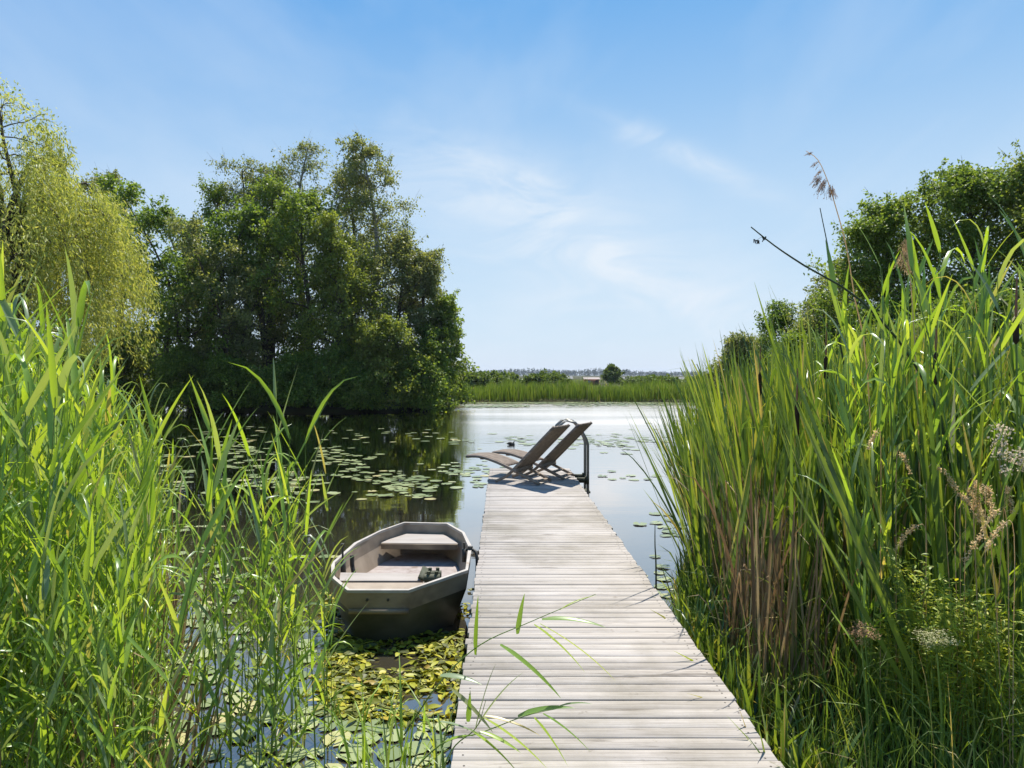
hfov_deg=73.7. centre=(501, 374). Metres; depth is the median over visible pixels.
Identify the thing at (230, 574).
reed
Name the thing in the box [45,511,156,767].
reed
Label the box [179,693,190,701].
lily pad
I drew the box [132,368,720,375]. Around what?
treeline
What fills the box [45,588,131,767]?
reed
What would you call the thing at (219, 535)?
reed
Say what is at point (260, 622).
reed
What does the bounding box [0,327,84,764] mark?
reed
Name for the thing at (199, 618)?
reed
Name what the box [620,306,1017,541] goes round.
cattail thicket
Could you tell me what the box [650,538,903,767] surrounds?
edge shoots
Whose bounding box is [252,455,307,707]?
reed
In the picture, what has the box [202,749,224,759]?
lily pad
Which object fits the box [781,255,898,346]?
bank bush
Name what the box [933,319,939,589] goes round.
bulrush
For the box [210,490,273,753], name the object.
reed
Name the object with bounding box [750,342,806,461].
cattail plant
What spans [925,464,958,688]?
seed grass
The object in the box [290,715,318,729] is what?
lily pad
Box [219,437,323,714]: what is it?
reed
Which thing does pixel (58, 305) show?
broadleaf tree
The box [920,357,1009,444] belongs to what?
cattail plant
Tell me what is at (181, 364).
shore bush
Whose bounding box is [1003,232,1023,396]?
reed
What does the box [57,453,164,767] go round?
reed
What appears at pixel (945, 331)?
cattail plant
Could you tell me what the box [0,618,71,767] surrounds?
reed
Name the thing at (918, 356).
cattail plant
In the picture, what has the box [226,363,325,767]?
reed
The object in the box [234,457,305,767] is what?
reed
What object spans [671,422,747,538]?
cattail plant
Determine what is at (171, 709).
reed
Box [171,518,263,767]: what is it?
reed
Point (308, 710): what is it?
lily pad
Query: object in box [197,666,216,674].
lily pad
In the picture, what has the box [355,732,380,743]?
lily pad
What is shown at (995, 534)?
seed grass
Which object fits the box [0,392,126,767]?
reed
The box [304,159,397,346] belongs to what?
birch tree
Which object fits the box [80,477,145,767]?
reed
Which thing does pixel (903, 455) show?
seed grass
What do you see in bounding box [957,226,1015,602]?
reed
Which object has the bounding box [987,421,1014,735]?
meadowsweet
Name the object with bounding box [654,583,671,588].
lily pad
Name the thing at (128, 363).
bank bush
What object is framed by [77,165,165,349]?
birch tree
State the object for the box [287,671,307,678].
lily pad
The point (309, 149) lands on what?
birch tree
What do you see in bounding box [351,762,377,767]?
lily pad
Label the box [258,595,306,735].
reed
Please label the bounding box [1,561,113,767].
reed
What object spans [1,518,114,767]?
reed
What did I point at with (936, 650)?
hogweed plant
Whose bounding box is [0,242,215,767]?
reed bed
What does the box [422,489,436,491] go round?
lily pad
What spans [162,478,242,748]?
reed
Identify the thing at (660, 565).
lily pad
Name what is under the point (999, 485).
cattail plant
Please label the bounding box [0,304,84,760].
reed
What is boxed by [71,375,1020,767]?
ground
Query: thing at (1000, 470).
cattail plant
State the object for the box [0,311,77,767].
reed
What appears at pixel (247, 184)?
birch tree
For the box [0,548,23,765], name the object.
reed
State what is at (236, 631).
lily pad
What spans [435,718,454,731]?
lily pad
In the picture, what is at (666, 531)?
lily pad
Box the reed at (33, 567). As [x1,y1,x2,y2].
[0,521,73,767]
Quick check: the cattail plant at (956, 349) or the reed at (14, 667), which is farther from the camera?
the cattail plant at (956, 349)
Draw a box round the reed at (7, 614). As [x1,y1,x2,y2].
[0,474,55,731]
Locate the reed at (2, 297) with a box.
[0,254,7,352]
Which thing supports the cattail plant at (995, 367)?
on the ground at (337, 409)
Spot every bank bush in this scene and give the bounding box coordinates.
[29,343,135,407]
[81,325,160,407]
[124,317,183,404]
[695,330,778,398]
[740,298,828,386]
[767,312,853,375]
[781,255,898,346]
[808,295,920,361]
[863,278,1023,376]
[963,296,1023,376]
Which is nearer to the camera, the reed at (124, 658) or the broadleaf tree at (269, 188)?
the reed at (124, 658)
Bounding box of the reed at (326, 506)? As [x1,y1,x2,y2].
[298,425,366,712]
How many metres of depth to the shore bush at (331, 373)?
32.75 m
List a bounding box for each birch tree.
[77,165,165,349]
[179,148,293,363]
[235,163,319,364]
[262,134,339,351]
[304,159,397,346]
[326,129,429,378]
[391,242,474,382]
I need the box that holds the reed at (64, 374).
[0,316,84,749]
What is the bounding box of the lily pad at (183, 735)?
[153,733,189,747]
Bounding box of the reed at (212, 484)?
[99,381,250,767]
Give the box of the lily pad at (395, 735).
[382,729,404,740]
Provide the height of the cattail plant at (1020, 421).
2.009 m
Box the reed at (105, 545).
[31,474,140,767]
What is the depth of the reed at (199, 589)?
3.12 m
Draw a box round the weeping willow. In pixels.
[0,113,169,391]
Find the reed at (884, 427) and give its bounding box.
[866,334,891,499]
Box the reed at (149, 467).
[46,378,191,767]
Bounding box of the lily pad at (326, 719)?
[325,715,347,722]
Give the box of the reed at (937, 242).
[896,203,999,534]
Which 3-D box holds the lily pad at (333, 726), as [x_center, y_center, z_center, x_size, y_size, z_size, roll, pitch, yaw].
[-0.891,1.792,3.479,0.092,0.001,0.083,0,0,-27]
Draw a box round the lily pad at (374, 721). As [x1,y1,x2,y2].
[365,718,394,733]
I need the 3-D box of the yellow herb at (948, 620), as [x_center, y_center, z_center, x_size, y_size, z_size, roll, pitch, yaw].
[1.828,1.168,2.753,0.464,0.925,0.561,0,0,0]
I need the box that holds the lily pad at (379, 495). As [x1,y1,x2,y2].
[377,493,393,496]
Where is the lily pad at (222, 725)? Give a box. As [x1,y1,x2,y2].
[207,722,233,734]
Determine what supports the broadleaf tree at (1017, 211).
on the ground at (337, 409)
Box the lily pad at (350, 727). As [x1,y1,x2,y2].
[341,720,361,730]
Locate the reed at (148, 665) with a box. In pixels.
[111,586,172,767]
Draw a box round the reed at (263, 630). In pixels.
[223,472,323,754]
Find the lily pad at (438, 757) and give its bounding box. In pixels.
[431,754,449,764]
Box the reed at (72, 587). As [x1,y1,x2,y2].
[45,554,92,767]
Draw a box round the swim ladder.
[555,418,589,494]
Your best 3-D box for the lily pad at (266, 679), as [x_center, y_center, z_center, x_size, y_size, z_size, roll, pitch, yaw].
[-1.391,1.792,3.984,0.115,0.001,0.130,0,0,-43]
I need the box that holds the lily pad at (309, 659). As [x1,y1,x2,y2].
[303,656,315,662]
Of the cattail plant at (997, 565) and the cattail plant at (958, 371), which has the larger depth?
the cattail plant at (958, 371)
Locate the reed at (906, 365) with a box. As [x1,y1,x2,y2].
[843,293,939,734]
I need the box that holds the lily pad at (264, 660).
[251,654,276,663]
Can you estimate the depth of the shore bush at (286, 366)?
33.04 m
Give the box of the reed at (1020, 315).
[923,239,1023,719]
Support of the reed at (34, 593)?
in the water
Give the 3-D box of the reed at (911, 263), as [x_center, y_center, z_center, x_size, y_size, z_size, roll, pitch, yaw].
[1.975,0.408,2.917,0.326,2.388,0.658,0,0,-21]
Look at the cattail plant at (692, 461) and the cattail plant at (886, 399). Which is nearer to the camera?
the cattail plant at (886, 399)
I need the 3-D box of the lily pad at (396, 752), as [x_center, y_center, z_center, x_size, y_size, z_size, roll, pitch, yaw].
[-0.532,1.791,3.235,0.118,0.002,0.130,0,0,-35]
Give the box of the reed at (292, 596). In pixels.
[273,357,308,740]
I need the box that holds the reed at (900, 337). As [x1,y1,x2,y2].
[880,280,925,432]
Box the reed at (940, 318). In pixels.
[893,275,996,513]
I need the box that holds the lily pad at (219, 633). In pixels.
[209,630,231,637]
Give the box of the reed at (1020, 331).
[993,210,1023,393]
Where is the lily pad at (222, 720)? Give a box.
[212,712,234,722]
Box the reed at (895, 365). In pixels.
[875,330,912,627]
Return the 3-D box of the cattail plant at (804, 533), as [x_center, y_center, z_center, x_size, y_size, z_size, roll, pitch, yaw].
[1.661,0.793,3.529,0.575,1.816,1.115,3,13,4]
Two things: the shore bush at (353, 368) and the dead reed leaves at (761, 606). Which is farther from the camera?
the shore bush at (353, 368)
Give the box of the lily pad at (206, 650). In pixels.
[196,647,220,656]
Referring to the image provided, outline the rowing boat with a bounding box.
[331,522,471,639]
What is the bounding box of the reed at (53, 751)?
[47,459,117,767]
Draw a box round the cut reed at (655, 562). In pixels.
[654,531,656,589]
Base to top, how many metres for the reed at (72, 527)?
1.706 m
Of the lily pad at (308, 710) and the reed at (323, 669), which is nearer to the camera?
the reed at (323, 669)
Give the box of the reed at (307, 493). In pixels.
[260,376,357,767]
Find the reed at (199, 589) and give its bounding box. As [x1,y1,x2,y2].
[169,531,243,767]
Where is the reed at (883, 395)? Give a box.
[855,318,901,597]
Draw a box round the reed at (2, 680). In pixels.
[0,387,27,767]
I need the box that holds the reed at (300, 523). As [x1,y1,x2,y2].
[220,418,344,720]
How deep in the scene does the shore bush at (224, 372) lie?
33.35 m
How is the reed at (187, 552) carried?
in the water
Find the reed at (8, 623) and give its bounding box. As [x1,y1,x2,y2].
[0,562,44,723]
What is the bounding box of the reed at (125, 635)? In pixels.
[64,547,181,767]
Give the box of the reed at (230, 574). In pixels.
[189,430,278,746]
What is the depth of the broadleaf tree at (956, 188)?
19.18 m
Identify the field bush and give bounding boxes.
[461,371,499,388]
[468,369,515,385]
[499,371,525,384]
[520,372,552,387]
[539,368,571,386]
[616,375,649,384]
[634,373,685,385]
[684,373,706,384]
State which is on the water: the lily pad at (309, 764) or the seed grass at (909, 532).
the lily pad at (309, 764)
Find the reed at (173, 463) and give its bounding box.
[138,410,195,626]
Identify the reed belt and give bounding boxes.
[385,377,721,401]
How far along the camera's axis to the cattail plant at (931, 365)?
5.04 m
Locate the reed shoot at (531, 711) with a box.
[415,702,589,767]
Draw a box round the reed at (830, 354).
[802,319,869,484]
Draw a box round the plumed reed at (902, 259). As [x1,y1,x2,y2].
[893,239,923,631]
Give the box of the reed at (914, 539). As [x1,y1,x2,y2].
[899,333,932,606]
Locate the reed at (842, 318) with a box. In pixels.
[824,240,910,625]
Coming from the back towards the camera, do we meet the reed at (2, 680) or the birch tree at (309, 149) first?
the birch tree at (309, 149)
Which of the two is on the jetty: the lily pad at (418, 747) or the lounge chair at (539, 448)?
the lounge chair at (539, 448)
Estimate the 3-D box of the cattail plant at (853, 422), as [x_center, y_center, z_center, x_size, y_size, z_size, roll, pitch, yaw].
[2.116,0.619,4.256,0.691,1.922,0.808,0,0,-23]
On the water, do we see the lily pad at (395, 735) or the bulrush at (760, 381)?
the lily pad at (395, 735)
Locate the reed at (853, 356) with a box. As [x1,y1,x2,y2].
[819,301,921,621]
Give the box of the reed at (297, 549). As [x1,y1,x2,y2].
[240,485,319,700]
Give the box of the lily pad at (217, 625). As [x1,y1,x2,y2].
[206,624,219,631]
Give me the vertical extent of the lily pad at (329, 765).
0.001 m
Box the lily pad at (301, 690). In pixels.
[297,687,311,694]
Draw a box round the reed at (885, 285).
[843,210,925,608]
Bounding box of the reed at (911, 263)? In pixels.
[876,208,1021,748]
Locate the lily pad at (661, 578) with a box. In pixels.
[657,576,671,580]
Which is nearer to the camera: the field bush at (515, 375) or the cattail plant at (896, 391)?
the cattail plant at (896, 391)
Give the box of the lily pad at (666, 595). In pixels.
[660,593,670,597]
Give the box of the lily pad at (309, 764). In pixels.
[292,761,319,767]
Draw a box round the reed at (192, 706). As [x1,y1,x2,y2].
[152,571,224,767]
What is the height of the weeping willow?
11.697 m
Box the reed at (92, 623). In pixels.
[75,503,114,765]
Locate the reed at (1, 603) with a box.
[0,508,47,750]
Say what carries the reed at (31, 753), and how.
in the water
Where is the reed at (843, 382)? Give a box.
[802,305,874,547]
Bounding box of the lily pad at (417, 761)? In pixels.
[412,755,430,764]
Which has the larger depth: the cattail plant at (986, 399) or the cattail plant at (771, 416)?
the cattail plant at (771, 416)
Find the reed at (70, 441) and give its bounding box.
[0,376,118,767]
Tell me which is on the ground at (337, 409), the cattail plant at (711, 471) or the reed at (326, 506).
the cattail plant at (711, 471)
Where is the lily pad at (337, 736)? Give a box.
[323,730,350,745]
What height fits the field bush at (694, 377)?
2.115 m
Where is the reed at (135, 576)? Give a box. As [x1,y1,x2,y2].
[94,476,169,767]
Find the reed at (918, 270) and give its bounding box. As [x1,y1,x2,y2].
[911,235,972,401]
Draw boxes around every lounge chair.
[466,424,569,484]
[492,421,591,479]
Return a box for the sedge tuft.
[294,656,458,767]
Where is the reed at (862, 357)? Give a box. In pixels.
[809,317,902,515]
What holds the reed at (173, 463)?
in the water
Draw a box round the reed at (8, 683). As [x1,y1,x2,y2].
[0,587,18,767]
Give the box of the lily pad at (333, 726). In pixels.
[318,723,335,730]
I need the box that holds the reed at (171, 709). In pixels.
[109,614,213,767]
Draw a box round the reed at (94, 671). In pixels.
[54,583,142,767]
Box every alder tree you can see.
[160,211,305,389]
[296,209,396,370]
[407,289,479,405]
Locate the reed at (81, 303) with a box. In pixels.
[1,270,126,765]
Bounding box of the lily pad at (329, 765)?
[319,763,343,767]
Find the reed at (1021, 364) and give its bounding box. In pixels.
[990,197,1023,486]
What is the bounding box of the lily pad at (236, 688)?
[222,685,238,692]
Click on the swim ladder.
(583, 478)
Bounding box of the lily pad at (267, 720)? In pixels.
[259,710,286,723]
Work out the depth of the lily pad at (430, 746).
3.33 m
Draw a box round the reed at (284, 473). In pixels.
[246,445,316,730]
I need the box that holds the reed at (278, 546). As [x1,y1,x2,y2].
[249,500,288,725]
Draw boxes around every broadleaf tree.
[0,72,80,334]
[10,203,128,342]
[95,171,274,407]
[110,237,218,404]
[163,171,253,401]
[214,167,307,400]
[219,209,317,366]
[244,179,386,356]
[300,237,418,383]
[344,224,449,369]
[799,189,954,351]
[847,156,1023,335]
[921,139,1023,347]
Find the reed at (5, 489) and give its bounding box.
[0,421,56,716]
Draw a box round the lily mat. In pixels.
[462,402,690,407]
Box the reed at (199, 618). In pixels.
[138,477,254,767]
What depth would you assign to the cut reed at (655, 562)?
4.90 m
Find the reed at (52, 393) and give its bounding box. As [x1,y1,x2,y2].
[0,303,73,767]
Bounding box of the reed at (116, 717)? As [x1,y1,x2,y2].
[71,649,171,767]
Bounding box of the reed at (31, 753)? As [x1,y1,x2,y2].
[0,627,90,767]
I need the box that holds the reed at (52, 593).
[0,470,124,767]
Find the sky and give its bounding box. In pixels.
[0,0,1023,374]
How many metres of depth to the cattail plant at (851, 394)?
4.19 m
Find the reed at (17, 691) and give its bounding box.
[6,533,67,766]
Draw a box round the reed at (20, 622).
[1,490,54,767]
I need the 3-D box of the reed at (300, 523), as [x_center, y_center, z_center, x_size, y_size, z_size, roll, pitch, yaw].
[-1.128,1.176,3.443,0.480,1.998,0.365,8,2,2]
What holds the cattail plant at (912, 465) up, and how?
on the ground at (337, 409)
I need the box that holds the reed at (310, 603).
[259,466,333,710]
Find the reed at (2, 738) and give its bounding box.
[0,629,14,767]
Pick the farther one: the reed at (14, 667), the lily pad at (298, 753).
the lily pad at (298, 753)
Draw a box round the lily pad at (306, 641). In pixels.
[297,639,317,647]
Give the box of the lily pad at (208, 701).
[201,698,211,706]
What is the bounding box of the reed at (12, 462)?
[0,382,28,539]
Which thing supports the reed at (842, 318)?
on the ground at (337, 409)
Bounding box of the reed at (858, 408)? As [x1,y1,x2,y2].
[829,320,885,518]
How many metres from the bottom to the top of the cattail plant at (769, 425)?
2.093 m
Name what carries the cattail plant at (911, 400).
on the ground at (337, 409)
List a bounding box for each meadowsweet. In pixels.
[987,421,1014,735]
[994,446,1023,759]
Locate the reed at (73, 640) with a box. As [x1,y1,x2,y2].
[59,553,157,767]
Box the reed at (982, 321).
[959,238,1023,482]
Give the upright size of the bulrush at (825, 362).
1.919 m
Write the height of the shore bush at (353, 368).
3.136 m
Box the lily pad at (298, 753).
[277,748,305,762]
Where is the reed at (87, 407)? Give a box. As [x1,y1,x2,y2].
[0,354,128,767]
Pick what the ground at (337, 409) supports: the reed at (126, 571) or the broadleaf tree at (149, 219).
the broadleaf tree at (149, 219)
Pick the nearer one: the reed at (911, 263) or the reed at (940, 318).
the reed at (911, 263)
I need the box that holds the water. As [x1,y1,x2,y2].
[7,402,713,767]
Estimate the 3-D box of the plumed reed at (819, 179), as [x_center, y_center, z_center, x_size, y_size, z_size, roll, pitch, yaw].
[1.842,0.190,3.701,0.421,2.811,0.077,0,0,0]
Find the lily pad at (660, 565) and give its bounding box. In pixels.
[657,564,669,567]
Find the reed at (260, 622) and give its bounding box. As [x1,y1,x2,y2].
[238,424,311,767]
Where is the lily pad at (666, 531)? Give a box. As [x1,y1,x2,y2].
[662,529,676,532]
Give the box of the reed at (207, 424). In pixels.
[148,375,253,767]
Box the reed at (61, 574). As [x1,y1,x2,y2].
[1,491,124,767]
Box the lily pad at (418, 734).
[413,731,427,738]
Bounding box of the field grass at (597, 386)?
[473,380,622,388]
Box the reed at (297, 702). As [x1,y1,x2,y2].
[286,553,339,746]
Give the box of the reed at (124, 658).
[63,542,167,767]
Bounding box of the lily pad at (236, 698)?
[225,692,248,702]
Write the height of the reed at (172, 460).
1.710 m
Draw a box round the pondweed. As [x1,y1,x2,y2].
[308,588,473,727]
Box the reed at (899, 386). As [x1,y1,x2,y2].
[885,281,950,621]
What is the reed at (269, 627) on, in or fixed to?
in the water
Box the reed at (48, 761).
[0,599,101,767]
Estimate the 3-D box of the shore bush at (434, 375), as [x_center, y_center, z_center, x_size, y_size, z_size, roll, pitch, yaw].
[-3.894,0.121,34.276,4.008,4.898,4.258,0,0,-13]
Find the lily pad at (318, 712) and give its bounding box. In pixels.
[315,709,326,715]
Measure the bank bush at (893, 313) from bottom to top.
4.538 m
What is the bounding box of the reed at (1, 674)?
[0,487,52,750]
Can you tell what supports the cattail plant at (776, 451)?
on the ground at (337, 409)
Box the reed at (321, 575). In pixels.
[303,555,361,747]
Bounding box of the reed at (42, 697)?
[18,529,98,703]
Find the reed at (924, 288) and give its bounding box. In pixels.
[919,265,995,537]
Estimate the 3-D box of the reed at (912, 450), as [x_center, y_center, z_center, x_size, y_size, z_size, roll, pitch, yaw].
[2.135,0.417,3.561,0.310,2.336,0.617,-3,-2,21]
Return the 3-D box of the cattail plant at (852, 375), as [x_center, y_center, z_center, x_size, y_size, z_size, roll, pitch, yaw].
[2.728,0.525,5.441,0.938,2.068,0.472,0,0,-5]
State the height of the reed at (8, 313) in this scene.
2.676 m
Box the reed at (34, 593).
[0,549,79,767]
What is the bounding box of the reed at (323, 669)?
[283,535,365,767]
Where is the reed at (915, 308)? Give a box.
[906,275,927,498]
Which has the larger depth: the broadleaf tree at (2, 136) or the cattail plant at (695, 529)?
the broadleaf tree at (2, 136)
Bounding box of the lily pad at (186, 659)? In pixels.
[176,654,199,663]
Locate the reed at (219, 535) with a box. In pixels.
[200,411,273,767]
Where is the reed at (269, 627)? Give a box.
[199,458,321,758]
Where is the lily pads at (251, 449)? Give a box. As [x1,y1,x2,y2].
[153,423,667,526]
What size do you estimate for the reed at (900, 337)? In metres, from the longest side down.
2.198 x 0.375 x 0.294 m
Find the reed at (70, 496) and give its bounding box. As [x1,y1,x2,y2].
[38,434,184,767]
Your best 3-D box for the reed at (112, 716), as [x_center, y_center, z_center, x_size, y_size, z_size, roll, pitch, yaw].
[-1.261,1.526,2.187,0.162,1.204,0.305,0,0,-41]
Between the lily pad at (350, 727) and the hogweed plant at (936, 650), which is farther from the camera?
the lily pad at (350, 727)
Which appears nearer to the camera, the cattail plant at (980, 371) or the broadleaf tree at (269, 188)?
the cattail plant at (980, 371)
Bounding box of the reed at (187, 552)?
[157,413,222,658]
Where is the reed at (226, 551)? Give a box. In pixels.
[195,394,301,751]
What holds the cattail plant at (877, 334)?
on the ground at (337, 409)
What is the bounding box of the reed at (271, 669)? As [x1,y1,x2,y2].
[206,465,293,748]
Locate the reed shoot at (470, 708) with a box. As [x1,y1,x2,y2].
[440,664,520,767]
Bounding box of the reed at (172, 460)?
[143,438,201,611]
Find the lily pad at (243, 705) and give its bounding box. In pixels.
[232,701,256,712]
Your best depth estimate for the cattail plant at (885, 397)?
4.28 m
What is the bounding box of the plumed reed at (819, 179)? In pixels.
[805,151,874,545]
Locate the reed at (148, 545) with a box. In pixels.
[92,473,157,767]
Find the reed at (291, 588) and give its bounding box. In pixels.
[271,452,330,726]
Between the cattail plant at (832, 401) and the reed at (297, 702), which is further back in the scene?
the cattail plant at (832, 401)
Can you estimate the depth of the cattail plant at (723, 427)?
5.10 m
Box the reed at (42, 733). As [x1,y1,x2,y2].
[5,480,78,767]
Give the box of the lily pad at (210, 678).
[208,675,225,682]
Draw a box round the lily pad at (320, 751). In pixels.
[306,748,323,758]
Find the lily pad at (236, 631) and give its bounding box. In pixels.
[232,627,249,633]
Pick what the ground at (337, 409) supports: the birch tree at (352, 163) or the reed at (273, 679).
the birch tree at (352, 163)
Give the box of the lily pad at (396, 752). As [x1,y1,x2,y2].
[377,746,400,759]
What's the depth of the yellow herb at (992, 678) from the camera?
2.62 m
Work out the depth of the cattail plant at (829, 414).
5.02 m
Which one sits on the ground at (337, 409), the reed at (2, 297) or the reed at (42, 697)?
the reed at (2, 297)
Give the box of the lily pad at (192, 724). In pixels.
[166,720,193,731]
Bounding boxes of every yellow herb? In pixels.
[861,591,947,752]
[880,544,1017,767]
[929,571,1023,767]
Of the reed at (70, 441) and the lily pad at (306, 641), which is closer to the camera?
the reed at (70, 441)
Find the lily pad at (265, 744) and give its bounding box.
[253,740,279,753]
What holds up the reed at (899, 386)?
on the ground at (337, 409)
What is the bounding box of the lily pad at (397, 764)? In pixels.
[389,761,406,767]
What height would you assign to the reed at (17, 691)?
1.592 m
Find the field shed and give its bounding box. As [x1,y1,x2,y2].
[582,377,599,384]
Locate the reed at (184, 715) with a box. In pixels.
[154,626,218,767]
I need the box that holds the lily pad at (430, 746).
[421,734,451,750]
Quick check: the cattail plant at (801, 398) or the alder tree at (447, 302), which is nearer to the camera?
the cattail plant at (801, 398)
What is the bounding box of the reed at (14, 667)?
[0,580,96,767]
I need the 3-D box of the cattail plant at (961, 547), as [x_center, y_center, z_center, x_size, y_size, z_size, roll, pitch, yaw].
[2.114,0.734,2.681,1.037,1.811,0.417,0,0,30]
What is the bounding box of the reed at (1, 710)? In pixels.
[0,700,35,762]
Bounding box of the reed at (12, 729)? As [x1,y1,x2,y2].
[0,505,64,767]
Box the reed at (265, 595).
[206,496,306,767]
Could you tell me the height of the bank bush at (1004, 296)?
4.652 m
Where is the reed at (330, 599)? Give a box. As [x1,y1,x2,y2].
[299,504,353,736]
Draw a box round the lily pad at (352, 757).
[336,744,371,761]
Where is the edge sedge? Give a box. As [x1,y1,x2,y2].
[621,396,727,596]
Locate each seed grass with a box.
[866,428,880,720]
[894,524,926,754]
[896,450,911,708]
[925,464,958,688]
[945,478,992,763]
[961,507,1014,767]
[970,480,1017,762]
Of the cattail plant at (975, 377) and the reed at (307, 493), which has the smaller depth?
the reed at (307, 493)
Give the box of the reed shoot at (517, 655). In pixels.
[403,594,611,735]
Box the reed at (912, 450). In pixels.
[874,243,950,618]
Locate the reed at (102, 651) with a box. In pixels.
[69,524,168,767]
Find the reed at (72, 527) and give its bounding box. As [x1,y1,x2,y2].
[48,484,122,764]
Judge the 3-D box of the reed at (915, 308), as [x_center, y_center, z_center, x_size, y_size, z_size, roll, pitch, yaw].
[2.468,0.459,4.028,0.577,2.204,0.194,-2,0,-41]
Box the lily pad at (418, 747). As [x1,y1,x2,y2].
[400,741,425,754]
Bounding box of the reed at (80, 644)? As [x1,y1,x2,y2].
[71,609,121,767]
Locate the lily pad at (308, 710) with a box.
[302,706,316,712]
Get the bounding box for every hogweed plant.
[844,619,881,764]
[911,627,964,767]
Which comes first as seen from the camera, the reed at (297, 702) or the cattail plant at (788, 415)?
the reed at (297, 702)
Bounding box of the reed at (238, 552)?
[201,474,319,767]
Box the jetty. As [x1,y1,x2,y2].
[451,468,784,767]
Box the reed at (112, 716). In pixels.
[82,663,143,767]
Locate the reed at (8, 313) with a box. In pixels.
[0,299,77,752]
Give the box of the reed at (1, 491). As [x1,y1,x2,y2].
[0,440,31,758]
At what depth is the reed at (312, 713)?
2.99 m
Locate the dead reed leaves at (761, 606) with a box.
[661,413,923,721]
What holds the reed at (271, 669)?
in the water
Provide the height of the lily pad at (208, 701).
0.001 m
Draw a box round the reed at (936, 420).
[894,270,1002,748]
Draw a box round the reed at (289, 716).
[234,475,302,725]
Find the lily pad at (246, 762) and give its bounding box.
[237,754,265,767]
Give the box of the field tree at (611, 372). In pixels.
[600,363,624,383]
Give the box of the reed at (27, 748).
[0,651,27,767]
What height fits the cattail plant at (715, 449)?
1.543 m
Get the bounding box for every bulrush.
[751,227,960,535]
[758,346,762,495]
[795,368,802,641]
[820,208,854,637]
[824,323,831,650]
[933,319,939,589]
[1013,276,1021,659]
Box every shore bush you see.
[141,341,223,412]
[187,351,267,410]
[240,346,327,407]
[277,339,359,409]
[322,357,394,410]
[332,312,435,410]
[387,332,463,412]
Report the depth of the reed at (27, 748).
2.18 m
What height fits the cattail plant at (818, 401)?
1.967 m
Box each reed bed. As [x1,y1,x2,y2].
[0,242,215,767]
[867,219,1023,437]
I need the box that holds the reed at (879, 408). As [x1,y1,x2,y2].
[827,274,889,729]
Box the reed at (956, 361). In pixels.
[928,323,994,526]
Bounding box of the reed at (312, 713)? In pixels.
[252,474,342,767]
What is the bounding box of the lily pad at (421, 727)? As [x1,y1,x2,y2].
[417,722,435,730]
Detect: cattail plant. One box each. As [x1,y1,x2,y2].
[655,374,730,557]
[656,415,704,535]
[663,419,759,482]
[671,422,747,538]
[675,416,730,600]
[676,367,806,588]
[680,334,775,556]
[683,397,753,574]
[686,396,740,526]
[689,383,739,586]
[689,384,751,591]
[699,387,836,631]
[702,344,837,489]
[702,372,778,629]
[706,315,819,512]
[708,339,789,499]
[712,387,819,531]
[713,340,867,574]
[714,368,823,639]
[714,369,802,596]
[731,322,799,515]
[735,303,859,649]
[735,322,873,433]
[736,329,854,530]
[740,303,849,458]
[744,282,853,626]
[745,334,822,483]
[748,319,829,417]
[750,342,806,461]
[752,313,979,643]
[755,327,839,492]
[755,329,897,438]
[756,367,866,631]
[760,348,887,685]
[767,335,960,764]
[767,370,840,465]
[768,269,910,425]
[772,355,816,476]
[772,357,838,502]
[773,393,869,710]
[774,340,849,472]
[774,382,907,666]
[774,397,911,667]
[777,352,978,455]
[787,324,940,594]
[789,355,971,652]
[797,310,900,441]
[798,287,923,621]
[799,317,870,591]
[806,367,897,706]
[809,326,885,425]
[814,294,1023,550]
[822,328,958,461]
[824,326,1004,724]
[838,331,976,389]
[839,305,982,688]
[842,310,924,559]
[844,254,1022,658]
[845,275,961,560]
[846,321,950,568]
[851,301,938,419]
[853,394,1021,581]
[854,363,1007,458]
[856,314,928,482]
[856,332,948,598]
[859,345,896,493]
[869,332,1009,616]
[870,340,1021,660]
[871,295,993,537]
[871,304,993,457]
[875,287,1020,487]
[881,296,981,420]
[887,321,957,492]
[887,350,951,629]
[889,381,1023,739]
[895,329,1021,723]
[896,337,1014,724]
[915,276,1023,495]
[919,295,1022,580]
[920,330,1006,421]
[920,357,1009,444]
[922,351,1023,659]
[924,298,1010,440]
[933,317,1006,433]
[934,304,1020,538]
[935,351,1023,608]
[945,402,1023,732]
[950,322,1023,405]
[957,344,1016,595]
[959,311,1020,585]
[961,289,1000,443]
[964,274,1022,500]
[972,366,1023,634]
[976,375,1023,528]
[977,310,1023,497]
[979,419,1023,635]
[984,431,1021,524]
[985,344,1017,623]
[994,307,1020,409]
[995,345,1023,604]
[1001,303,1011,391]
[1005,306,1023,491]
[1014,403,1023,431]
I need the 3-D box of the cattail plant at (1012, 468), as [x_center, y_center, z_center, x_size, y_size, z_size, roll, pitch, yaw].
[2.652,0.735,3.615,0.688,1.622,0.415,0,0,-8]
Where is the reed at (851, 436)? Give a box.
[798,308,923,759]
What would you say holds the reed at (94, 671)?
in the water
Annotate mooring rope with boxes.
[466,546,477,570]
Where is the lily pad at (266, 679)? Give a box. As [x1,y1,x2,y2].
[255,678,272,684]
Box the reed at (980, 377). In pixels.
[909,218,1022,586]
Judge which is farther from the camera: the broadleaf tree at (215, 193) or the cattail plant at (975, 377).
the broadleaf tree at (215, 193)
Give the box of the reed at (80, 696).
[57,594,133,767]
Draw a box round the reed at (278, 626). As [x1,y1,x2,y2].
[225,502,327,767]
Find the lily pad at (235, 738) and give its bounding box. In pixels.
[227,727,256,742]
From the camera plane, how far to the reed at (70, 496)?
2.56 m

